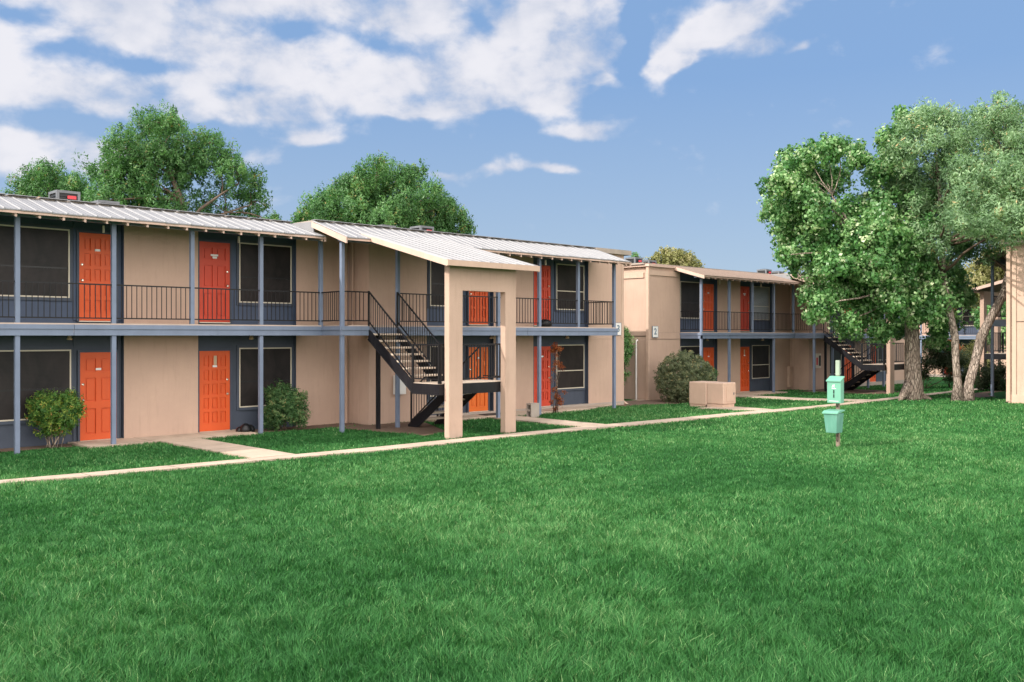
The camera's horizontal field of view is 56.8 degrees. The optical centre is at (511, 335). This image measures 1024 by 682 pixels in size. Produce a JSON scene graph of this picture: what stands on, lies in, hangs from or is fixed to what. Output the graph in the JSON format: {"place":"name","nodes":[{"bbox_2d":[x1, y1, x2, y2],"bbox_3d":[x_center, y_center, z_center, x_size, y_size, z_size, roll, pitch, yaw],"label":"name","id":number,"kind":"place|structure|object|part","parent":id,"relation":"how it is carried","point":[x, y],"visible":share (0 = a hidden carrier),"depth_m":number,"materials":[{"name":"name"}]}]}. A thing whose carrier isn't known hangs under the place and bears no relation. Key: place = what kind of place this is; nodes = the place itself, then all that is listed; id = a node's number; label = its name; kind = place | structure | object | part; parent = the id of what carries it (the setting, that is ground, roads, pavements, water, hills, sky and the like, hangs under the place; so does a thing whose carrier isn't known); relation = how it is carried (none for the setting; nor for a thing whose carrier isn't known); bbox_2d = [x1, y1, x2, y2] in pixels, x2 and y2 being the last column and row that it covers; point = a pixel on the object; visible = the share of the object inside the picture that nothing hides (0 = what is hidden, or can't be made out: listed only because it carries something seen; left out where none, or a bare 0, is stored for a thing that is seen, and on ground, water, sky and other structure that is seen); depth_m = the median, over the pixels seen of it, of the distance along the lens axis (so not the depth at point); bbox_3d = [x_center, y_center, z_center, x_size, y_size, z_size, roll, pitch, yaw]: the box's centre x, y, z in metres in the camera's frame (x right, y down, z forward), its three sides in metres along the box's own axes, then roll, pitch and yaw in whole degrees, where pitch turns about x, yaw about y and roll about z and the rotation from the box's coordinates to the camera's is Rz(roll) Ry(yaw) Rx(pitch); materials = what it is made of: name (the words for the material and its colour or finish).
{"place":"outdoors","nodes":[
{"label":"outdoors","id":0,"kind":"place"},
{"bbox_2d":[68,429,257,448],"bbox_3d":[-8.113,2.496,22.469,4.200,0.168,1.290,0,0,-45],"label":"apron","id":1,"kind":"object","parent":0,"point":[127,441],"visible":0.5,"depth_m":22.18,"materials":[{"name":"concrete"}]},
{"bbox_2d":[236,423,254,431],"bbox_3d":[-6.686,2.330,23.849,0.490,0.240,0.370,0,0,-45],"label":"plastic bag","id":2,"kind":"object","parent":1,"relation":"on","point":[245,427],"visible":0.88,"depth_m":23.72,"materials":[{"name":"black plastic"}]},
{"bbox_2d":[161,438,293,458],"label":"path","id":3,"kind":"structure","parent":0,"point":[228,448],"depth_m":20.25,"materials":[{"name":"concrete"}]},
{"bbox_2d":[0,386,1001,484],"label":"sidewalk","id":4,"kind":"structure","parent":0,"point":[266,459],"depth_m":20.84,"materials":[{"name":"concrete"}]},
{"bbox_2d":[0,377,1023,681],"bbox_3d":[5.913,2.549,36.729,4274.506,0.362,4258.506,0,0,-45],"label":"ground","id":5,"kind":"structure","parent":0,"point":[932,381],"depth_m":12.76,"materials":[{"name":"green plant"}]},
{"bbox_2d":[0,444,74,451],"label":"soil bed","id":6,"kind":"object","parent":5,"relation":"on","point":[29,448],"visible":0.33,"depth_m":20.70,"materials":[{"name":"brown soil"}]},
{"bbox_2d":[23,388,86,447],"bbox_3d":[-9.972,1.809,20.716,1.261,1.376,0.977,0,0,-28],"label":"nandina bush","id":7,"kind":"object","parent":6,"relation":"on","point":[45,413],"visible":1,"depth_m":20.55,"materials":[{"name":"green plant"}]},
{"bbox_2d":[0,156,92,200],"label":"tree","id":8,"kind":"object","parent":5,"relation":"on","point":[40,179],"visible":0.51,"depth_m":41.52,"materials":[{"name":"green plant"}]},
{"bbox_2d":[71,99,278,219],"bbox_3d":[-12.883,-3.269,36.585,7.819,11.458,3.795,0,0,-11],"label":"tree","id":9,"kind":"object","parent":5,"relation":"on","point":[140,185],"visible":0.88,"depth_m":36.07,"materials":[{"name":"green plant"}]},
{"bbox_2d":[269,210,287,220],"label":"tree","id":10,"kind":"object","parent":5,"relation":"on","point":[274,215],"visible":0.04,"depth_m":45.99,"materials":[{"name":"green plant"}]},
{"bbox_2d":[255,423,363,432],"bbox_3d":[-5.478,2.514,25.173,3.296,0.132,0.999,0,0,-42],"label":"soil bed","id":11,"kind":"object","parent":5,"relation":"on","point":[319,426],"visible":0.33,"depth_m":25.48,"materials":[{"name":"brown soil"}]},
{"bbox_2d":[263,378,311,430],"bbox_3d":[-5.856,1.791,24.461,1.165,1.415,1.240,0,0,-45],"label":"nandina bush","id":12,"kind":"object","parent":11,"relation":"on","point":[282,407],"visible":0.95,"depth_m":24.28,"materials":[{"name":"green plant"}]},
{"bbox_2d":[0,193,630,453],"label":"apartment building","id":13,"kind":"structure","parent":5,"relation":"on","point":[128,321],"depth_m":23.89,"materials":[{"name":"beige paint"}]},
{"bbox_2d":[0,221,72,300],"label":"window","id":14,"kind":"structure","parent":13,"relation":"in","point":[46,251],"depth_m":21.02,"materials":[{"name":"black glass"}]},
{"bbox_2d":[0,346,73,424],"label":"window","id":15,"kind":"structure","parent":13,"relation":"in","point":[50,368],"depth_m":20.91,"materials":[{"name":"black glass"}]},
{"bbox_2d":[48,190,79,200],"bbox_3d":[-12.260,-3.583,25.962,0.720,0.785,0.632,0,0,-45],"label":"ac unit","id":16,"kind":"object","parent":13,"relation":"on","point":[65,194],"visible":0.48,"depth_m":25.76,"materials":[{"name":"grey metal"}]},
{"bbox_2d":[79,232,110,320],"bbox_3d":[-9.578,-1.345,21.883,0.830,2.010,0.107,0,0,-45],"label":"door","id":17,"kind":"structure","parent":13,"relation":"in","point":[94,249],"depth_m":21.85,"materials":[{"name":"orange paint"}]},
{"bbox_2d":[80,352,116,440],"bbox_3d":[-9.564,1.395,21.897,0.830,2.010,0.107,0,0,-45],"label":"door","id":18,"kind":"structure","parent":13,"relation":"in","point":[95,367],"depth_m":21.87,"materials":[{"name":"orange paint"}]},
{"bbox_2d":[91,200,119,204],"bbox_3d":[-12.033,-3.603,28.011,0.720,0.785,0.632,0,0,-45],"label":"ac unit","id":19,"kind":"object","parent":13,"relation":"on","point":[106,201],"visible":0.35,"depth_m":27.78,"materials":[{"name":"grey metal"}]},
{"bbox_2d":[199,351,229,431],"bbox_3d":[-7.513,1.395,23.919,0.830,2.010,0.107,0,0,-45],"label":"door","id":20,"kind":"structure","parent":13,"relation":"in","point":[214,366],"depth_m":23.92,"materials":[{"name":"orange paint"}]},
{"bbox_2d":[199,241,229,321],"bbox_3d":[-7.513,-1.345,23.919,0.830,2.010,0.107,0,0,-45],"label":"door","id":21,"kind":"structure","parent":13,"relation":"in","point":[214,257],"depth_m":23.90,"materials":[{"name":"red paint"}]},
{"bbox_2d":[236,345,293,409],"bbox_3d":[-6.484,1.090,24.962,1.680,1.680,0.043,0,0,-45],"label":"window","id":22,"kind":"structure","parent":13,"relation":"in","point":[278,362],"depth_m":24.78,"materials":[{"name":"black glass"}]},
{"bbox_2d":[236,239,293,306],"bbox_3d":[-6.484,-1.625,24.962,1.680,1.690,0.043,0,0,-45],"label":"window","id":23,"kind":"structure","parent":13,"relation":"in","point":[278,258],"depth_m":25.00,"materials":[{"name":"black glass"}]},
{"bbox_2d":[393,375,405,393],"bbox_3d":[-3.152,1.385,26.617,0.350,0.530,0.160,0,0,-45],"label":"meter cabinet","id":24,"kind":"object","parent":13,"relation":"attached to","point":[402,388],"visible":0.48,"depth_m":26.56,"materials":[{"name":"grey metal"}]},
{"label":"cabinet door","id":25,"kind":"part","parent":24,"relation":"part of","materials":[{"name":"grey metal"}]},
{"bbox_2d":[410,225,433,230],"bbox_3d":[-3.257,-3.583,34.279,0.720,0.785,0.632,0,0,-45],"label":"ac unit","id":26,"kind":"object","parent":13,"relation":"on","point":[422,227],"visible":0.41,"depth_m":34.09,"materials":[{"name":"grey metal"}]},
{"bbox_2d":[428,343,463,398],"bbox_3d":[-1.944,1.050,28.105,1.400,1.620,0.043,0,0,-45],"label":"window","id":27,"kind":"structure","parent":13,"relation":"in","point":[431,396],"depth_m":27.77,"materials":[{"name":"black glass"}]},
{"bbox_2d":[428,260,463,308],"bbox_3d":[-1.944,-1.625,28.105,1.400,1.670,0.043,0,0,-45],"label":"window","id":28,"kind":"structure","parent":13,"relation":"in","point":[436,271],"depth_m":27.84,"materials":[{"name":"grey glass"}]},
{"bbox_2d":[469,347,487,411],"bbox_3d":[-1.040,1.335,28.969,0.800,1.950,0.107,0,0,-45],"label":"door","id":29,"kind":"structure","parent":13,"relation":"in","point":[479,402],"depth_m":28.95,"materials":[{"name":"orange paint"}]},
{"bbox_2d":[469,291,487,323],"bbox_3d":[-1.040,-1.315,28.969,0.800,1.950,0.107,0,0,-45],"label":"door","id":30,"kind":"structure","parent":13,"relation":"in","point":[471,293],"depth_m":28.96,"materials":[{"name":"orange paint"}]},
{"bbox_2d":[534,346,549,405],"bbox_3d":[0.968,1.335,30.949,0.800,1.950,0.107,0,0,-45],"label":"door","id":31,"kind":"structure","parent":13,"relation":"in","point":[545,356],"depth_m":31.02,"materials":[{"name":"red paint"}]},
{"bbox_2d":[534,265,549,324],"bbox_3d":[0.968,-1.315,30.949,0.800,1.950,0.107,0,0,-45],"label":"door","id":32,"kind":"structure","parent":13,"relation":"in","point":[545,270],"depth_m":30.99,"materials":[{"name":"red paint"}]},
{"bbox_2d":[541,319,551,326],"bbox_3d":[1.022,-0.390,29.869,0.480,0.250,0.480,0,0,-45],"label":"covered grill","id":33,"kind":"object","parent":13,"relation":"on","point":[546,325],"visible":0.6,"depth_m":29.68,"materials":[{"name":"black plastic"}]},
{"bbox_2d":[554,342,585,390],"bbox_3d":[1.972,1.050,31.967,1.540,1.620,0.043,0,0,-45],"label":"window","id":34,"kind":"structure","parent":13,"relation":"in","point":[572,377],"depth_m":32.01,"materials":[{"name":"black glass"}]},
{"bbox_2d":[554,261,585,311],"bbox_3d":[1.972,-1.625,31.967,1.540,1.670,0.043,0,0,-45],"label":"window","id":35,"kind":"structure","parent":13,"relation":"in","point":[564,272],"depth_m":31.87,"materials":[{"name":"black glass"}]},
{"bbox_2d":[616,323,620,334],"bbox_3d":[3.755,-0.230,33.506,0.328,0.448,0.029,0,0,-45],"label":"number sign","id":36,"kind":"object","parent":13,"relation":"attached to","point":[618,325],"visible":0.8,"depth_m":33.53,"materials":[{"name":"plastic"}]},
{"bbox_2d":[290,149,477,234],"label":"juniper tree","id":37,"kind":"object","parent":5,"relation":"on","point":[374,197],"visible":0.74,"depth_m":40.85,"materials":[{"name":"green plant"}]},
{"bbox_2d":[345,422,444,435],"bbox_3d":[-2.530,2.514,25.032,2.950,0.132,3.200,0,0,-45],"label":"soil bed","id":38,"kind":"object","parent":5,"relation":"on","point":[424,429],"visible":0.4,"depth_m":24.93,"materials":[{"name":"soil"}]},
{"bbox_2d":[367,291,500,428],"bbox_3d":[-1.950,0.729,24.337,2.420,3.762,3.015,0,0,-45],"label":"outdoor staircase","id":39,"kind":"structure","parent":38,"relation":"on","point":[435,386],"depth_m":23.97,"materials":[{"name":"black metal"}]},
{"bbox_2d":[426,403,620,421],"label":"porch slab","id":40,"kind":"structure","parent":5,"relation":"on","point":[522,413],"depth_m":30.18,"materials":[{"name":"concrete"}]},
{"bbox_2d":[526,403,538,416],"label":"concrete block","id":41,"kind":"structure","parent":5,"relation":"on","point":[532,409],"depth_m":28.39,"materials":[{"name":"beige concrete"}]},
{"bbox_2d":[547,342,567,412],"bbox_3d":[1.424,1.333,29.896,0.526,2.322,0.517,0,0,-45],"label":"red leaf plant","id":42,"kind":"object","parent":5,"relation":"on","point":[556,348],"visible":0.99,"depth_m":29.89,"materials":[{"name":"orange plant"}]},
{"bbox_2d":[624,326,635,385],"bbox_3d":[4.353,0.980,38.027,1.181,3.086,1.112,0,0,-45],"label":"tree","id":43,"kind":"object","parent":5,"relation":"on","point":[628,348],"visible":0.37,"depth_m":37.83,"materials":[{"name":"green plant"}]},
{"bbox_2d":[631,252,641,257],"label":"conifer tree","id":44,"kind":"object","parent":5,"relation":"on","point":[635,255],"visible":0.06,"depth_m":59.90,"materials":[{"name":"green plant"}]},
{"bbox_2d":[620,399,684,405],"bbox_3d":[5.591,2.591,36.201,7.600,0.279,2.500,0,0,-45],"label":"soil bed","id":45,"kind":"object","parent":5,"relation":"on","point":[641,402],"visible":0.21,"depth_m":35.89,"materials":[{"name":"soil"}]},
{"bbox_2d":[653,349,716,402],"bbox_3d":[6.651,1.568,36.471,2.263,2.110,2.303,0,0,-45],"label":"round shrub","id":46,"kind":"object","parent":45,"relation":"on","point":[677,385],"visible":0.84,"depth_m":35.97,"materials":[{"name":"green plant"}]},
{"bbox_2d":[643,245,704,267],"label":"pale tree","id":47,"kind":"object","parent":5,"relation":"on","point":[670,256],"visible":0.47,"depth_m":71.41,"materials":[{"name":"yellow plant"}]},
{"bbox_2d":[689,381,735,406],"bbox_3d":[7.007,2.056,33.078,0.850,0.875,1.435,0,0,-45],"label":"utility cabinet","id":48,"kind":"object","parent":5,"relation":"on","point":[711,394],"visible":0.98,"depth_m":32.73,"materials":[{"name":"beige metal"}]},
{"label":"access door","id":49,"kind":"part","parent":48,"relation":"part of","materials":[{"name":"beige paint"}]},
{"bbox_2d":[624,263,904,399],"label":"apartment building","id":50,"kind":"structure","parent":5,"relation":"on","point":[744,331],"depth_m":41.52,"materials":[{"name":"beige paint"}]},
{"bbox_2d":[625,257,642,262],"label":"ac unit","id":51,"kind":"object","parent":50,"relation":"on","point":[635,259],"visible":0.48,"depth_m":46.25,"materials":[{"name":"grey metal"}]},
{"bbox_2d":[643,260,655,263],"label":"ac unit","id":52,"kind":"object","parent":50,"relation":"on","point":[649,261],"visible":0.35,"depth_m":47.26,"materials":[{"name":"grey metal"}]},
{"bbox_2d":[652,326,657,336],"bbox_3d":[5.756,-0.150,38.071,0.378,0.458,0.029,0,0,-45],"label":"number sign","id":53,"kind":"object","parent":50,"relation":"attached to","point":[654,331],"visible":1,"depth_m":38.04,"materials":[{"name":"plastic"}]},
{"bbox_2d":[680,344,699,383],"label":"window","id":54,"kind":"structure","parent":50,"relation":"in","point":[695,348],"depth_m":40.19,"materials":[{"name":"black glass"}]},
{"bbox_2d":[680,279,699,319],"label":"window","id":55,"kind":"structure","parent":50,"relation":"in","point":[689,289],"depth_m":40.05,"materials":[{"name":"black glass"}]},
{"bbox_2d":[703,347,713,366],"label":"door","id":56,"kind":"structure","parent":50,"relation":"in","point":[708,352],"depth_m":41.02,"materials":[{"name":"orange paint"}]},
{"bbox_2d":[703,284,713,330],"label":"door","id":57,"kind":"structure","parent":50,"relation":"in","point":[708,289],"depth_m":40.98,"materials":[{"name":"orange paint"}]},
{"bbox_2d":[740,347,748,391],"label":"door","id":58,"kind":"structure","parent":50,"relation":"in","point":[744,351],"depth_m":43.02,"materials":[{"name":"orange paint"}]},
{"bbox_2d":[740,286,748,330],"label":"door","id":59,"kind":"structure","parent":50,"relation":"in","point":[744,291],"depth_m":42.99,"materials":[{"name":"red paint"}]},
{"bbox_2d":[751,344,769,379],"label":"window","id":60,"kind":"structure","parent":50,"relation":"in","point":[760,353],"depth_m":44.05,"materials":[{"name":"black glass"}]},
{"bbox_2d":[754,285,769,321],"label":"window","id":61,"kind":"structure","parent":50,"relation":"in","point":[761,295],"depth_m":44.15,"materials":[{"name":"grey glass"}]},
{"bbox_2d":[757,269,771,273],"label":"ac unit","id":62,"kind":"object","parent":50,"relation":"on","point":[769,271],"visible":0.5,"depth_m":54.66,"materials":[{"name":"grey metal"}]},
{"bbox_2d":[772,271,783,273],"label":"ac unit","id":63,"kind":"object","parent":50,"relation":"on","point":[777,272],"visible":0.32,"depth_m":55.80,"materials":[{"name":"grey metal"}]},
{"bbox_2d":[816,353,820,367],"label":"extinguisher cabinet","id":64,"kind":"object","parent":50,"relation":"attached to","point":[818,360],"visible":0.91,"depth_m":45.41,"materials":[{"name":"grey metal"}]},
{"bbox_2d":[830,343,841,375],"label":"window","id":65,"kind":"structure","parent":50,"relation":"in","point":[837,356],"depth_m":47.21,"materials":[{"name":"black glass"}]},
{"bbox_2d":[844,345,850,381],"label":"door","id":66,"kind":"structure","parent":50,"relation":"in","point":[846,360],"depth_m":47.98,"materials":[{"name":"orange paint"}]},
{"bbox_2d":[870,345,875,381],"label":"door","id":67,"kind":"structure","parent":50,"relation":"in","point":[872,379],"depth_m":50.11,"materials":[{"name":"orange paint"}]},
{"bbox_2d":[877,344,885,372],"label":"window","id":68,"kind":"structure","parent":50,"relation":"in","point":[877,344],"depth_m":50.63,"materials":[{"name":"blue"}]},
{"bbox_2d":[822,360,844,446],"bbox_3d":[7.098,1.560,20.878,0.420,2.020,0.356,0,0,-44],"label":"pet waste station","id":69,"kind":"object","parent":5,"relation":"on","point":[833,419],"visible":0.99,"depth_m":20.83,"materials":[{"name":"green plastic"}]},
{"bbox_2d":[802,389,898,393],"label":"soil bed","id":70,"kind":"object","parent":5,"relation":"on","point":[857,391],"visible":0.3,"depth_m":43.61,"materials":[{"name":"brown soil"}]},
{"bbox_2d":[823,316,903,390],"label":"outdoor staircase","id":71,"kind":"structure","parent":5,"relation":"on","point":[862,362],"depth_m":43.13,"materials":[{"name":"black metal"}]},
{"bbox_2d":[755,104,978,400],"bbox_3d":[13.594,-3.119,35.588,9.287,11.331,5.221,0,0,0],"label":"plane tree","id":72,"kind":"object","parent":5,"relation":"on","point":[864,262],"visible":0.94,"depth_m":34.59,"materials":[{"name":"green plant"}]},
{"bbox_2d":[920,341,977,388],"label":"dark bush","id":73,"kind":"object","parent":5,"relation":"on","point":[935,359],"visible":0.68,"depth_m":45.87,"materials":[{"name":"green plant"}]},
{"bbox_2d":[878,90,1023,400],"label":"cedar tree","id":74,"kind":"object","parent":5,"relation":"on","point":[964,182],"visible":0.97,"depth_m":33.55,"materials":[{"name":"green plant"}]},
{"bbox_2d":[938,338,965,386],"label":"red top bush","id":75,"kind":"object","parent":5,"relation":"on","point":[951,349],"visible":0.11,"depth_m":46.44,"materials":[{"name":"orange plant"}]},
{"bbox_2d":[919,294,1005,376],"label":"apartment building","id":76,"kind":"structure","parent":5,"relation":"on","point":[967,336],"depth_m":61.49,"materials":[{"name":"beige paint"}]},
{"bbox_2d":[961,343,973,350],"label":"window","id":77,"kind":"structure","parent":76,"relation":"in","point":[962,344],"depth_m":61.39,"materials":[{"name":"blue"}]},
{"bbox_2d":[961,305,975,326],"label":"window","id":78,"kind":"structure","parent":76,"relation":"in","point":[967,315],"depth_m":61.35,"materials":[{"name":"blue"}]},
{"bbox_2d":[961,339,989,371],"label":"pale bush","id":79,"kind":"object","parent":5,"relation":"on","point":[971,351],"visible":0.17,"depth_m":51.89,"materials":[{"name":"green plant"}]},
{"bbox_2d":[946,390,1005,397],"bbox_3d":[25.584,2.524,43.557,22.400,0.314,3.500,0,0,-45],"label":"soil bed","id":80,"kind":"object","parent":5,"relation":"on","point":[981,394],"visible":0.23,"depth_m":38.97,"materials":[{"name":"brown soil"}]},
{"bbox_2d":[961,238,1005,352],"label":"yellow tree","id":81,"kind":"object","parent":5,"relation":"on","point":[981,276],"visible":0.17,"depth_m":57.47,"materials":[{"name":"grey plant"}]},
{"bbox_2d":[970,301,1005,367],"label":"leafy tree","id":82,"kind":"object","parent":5,"relation":"on","point":[976,315],"visible":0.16,"depth_m":50.17,"materials":[{"name":"green plant"}]},
{"bbox_2d":[974,359,1005,390],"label":"dark bush","id":83,"kind":"object","parent":5,"relation":"on","point":[982,382],"visible":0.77,"depth_m":41.58,"materials":[{"name":"green plant"}]},
{"bbox_2d":[971,239,1023,402],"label":"apartment building","id":84,"kind":"structure","parent":5,"relation":"on","point":[1013,322],"depth_m":33.17,"materials":[{"name":"beige paint"}]},
{"bbox_2d":[984,332,1005,359],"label":"railing","id":85,"kind":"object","parent":84,"relation":"attached to","point":[1000,356],"depth_m":42.86,"materials":[{"name":"black metal"}]},
{"bbox_2d":[0,0,1023,274],"label":"sky","id":86,"kind":"structure","parent":0,"point":[642,127],"materials":[{"name":"blue"}]},
{"bbox_2d":[488,416,602,426],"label":"stair path","id":87,"kind":"structure","parent":0,"point":[548,421],"depth_m":26.61,"materials":[{"name":"concrete"}]},
{"bbox_2d":[698,406,769,410],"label":"cabinet path","id":88,"kind":"structure","parent":0,"point":[742,408],"depth_m":31.76,"materials":[{"name":"concrete"}]},
{"bbox_2d":[736,391,786,396],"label":"apron","id":89,"kind":"object","parent":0,"point":[755,393],"visible":0.38,"depth_m":42.56,"materials":[{"name":"concrete"}]},
{"bbox_2d":[737,395,871,401],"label":"path","id":90,"kind":"structure","parent":0,"point":[785,398],"depth_m":38.48,"materials":[{"name":"concrete"}]}
]}

